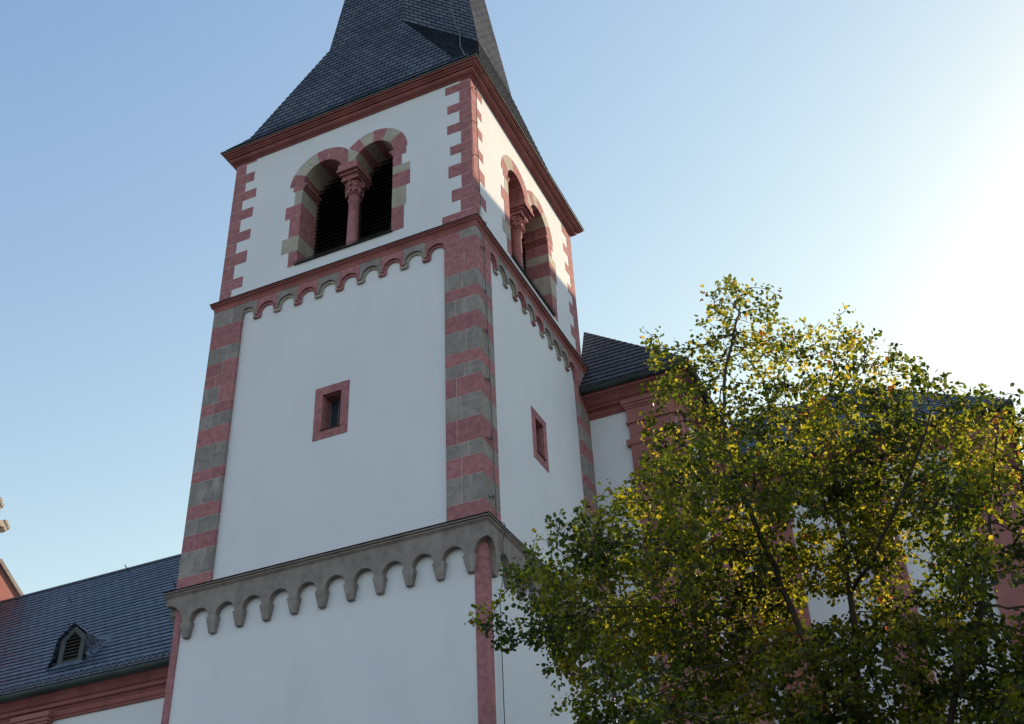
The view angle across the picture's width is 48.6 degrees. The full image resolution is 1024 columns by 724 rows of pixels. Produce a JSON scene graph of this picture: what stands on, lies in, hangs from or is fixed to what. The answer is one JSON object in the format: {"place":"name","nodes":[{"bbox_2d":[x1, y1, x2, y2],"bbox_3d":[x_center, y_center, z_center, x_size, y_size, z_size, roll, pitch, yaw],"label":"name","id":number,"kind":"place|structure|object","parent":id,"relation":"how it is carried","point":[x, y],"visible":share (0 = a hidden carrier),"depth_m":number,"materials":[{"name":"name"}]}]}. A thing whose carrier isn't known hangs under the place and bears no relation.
{"place":"outdoors","nodes":[
{"label":"outdoors","id":0,"kind":"place"},
{"bbox_2d":[0,554,180,723],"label":"nave","id":1,"kind":"structure","parent":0,"point":[94,650],"depth_m":23.26,"materials":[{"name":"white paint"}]},
{"bbox_2d":[161,0,616,723],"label":"bell tower","id":2,"kind":"structure","parent":0,"point":[393,466],"depth_m":22.75,"materials":[{"name":"white paint"}]},
{"bbox_2d":[312,379,349,441],"bbox_3d":[-3.519,1.031,22.581,0.790,1.230,0.355,-16,-37,18],"label":"small window","id":3,"kind":"structure","parent":2,"relation":"in","point":[331,401],"depth_m":22.62,"materials":[{"name":"red stone"}]},
{"bbox_2d":[281,128,409,267],"bbox_3d":[-3.620,-3.667,26.041,3.290,3.365,0.867,-16,-37,18],"label":"twin window","id":4,"kind":"structure","parent":2,"relation":"in","point":[357,208],"depth_m":26.30,"materials":[{"name":"red stone"}]},
{"bbox_2d":[501,155,557,320],"bbox_3d":[0.104,-2.999,27.259,0.867,3.365,3.290,-16,-37,18],"label":"twin window","id":5,"kind":"structure","parent":2,"relation":"in","point":[521,205],"depth_m":27.66,"materials":[{"name":"red stone"}]},
{"bbox_2d":[531,406,548,472],"bbox_3d":[0.450,1.651,23.757,0.355,1.230,0.790,-16,-37,18],"label":"small window","id":6,"kind":"structure","parent":2,"relation":"in","point":[539,433],"depth_m":23.82,"materials":[{"name":"red stone"}]},
{"bbox_2d":[0,0,1023,719],"label":"sky","id":7,"kind":"structure","parent":0,"point":[867,156],"materials":[{"name":"blue"}]},
{"bbox_2d":[732,388,1023,723],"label":"transept","id":8,"kind":"structure","parent":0,"point":[821,610],"depth_m":27.84,"materials":[{"name":"white paint"}]},
{"label":"ground","id":9,"kind":"structure","parent":0,"visible":0},
{"bbox_2d":[0,558,34,695],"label":"gable wall","id":10,"kind":"structure","parent":9,"relation":"on","point":[9,587],"depth_m":30.14,"materials":[{"name":"pink stone"}]},
{"bbox_2d":[0,497,9,532],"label":"cross finial","id":11,"kind":"object","parent":10,"relation":"on","point":[4,526],"visible":1,"depth_m":30.88,"materials":[{"name":"beige stone"}]},
{"bbox_2d":[579,332,774,723],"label":"choir bay","id":12,"kind":"object","parent":9,"relation":"on","point":[617,374],"visible":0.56,"depth_m":26.79,"materials":[{"name":"white paint"}]},
{"bbox_2d":[464,274,1023,723],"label":"autumn tree","id":13,"kind":"object","parent":9,"relation":"on","point":[972,498],"visible":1,"depth_m":11.92,"materials":[{"name":"green plant"}]}
]}

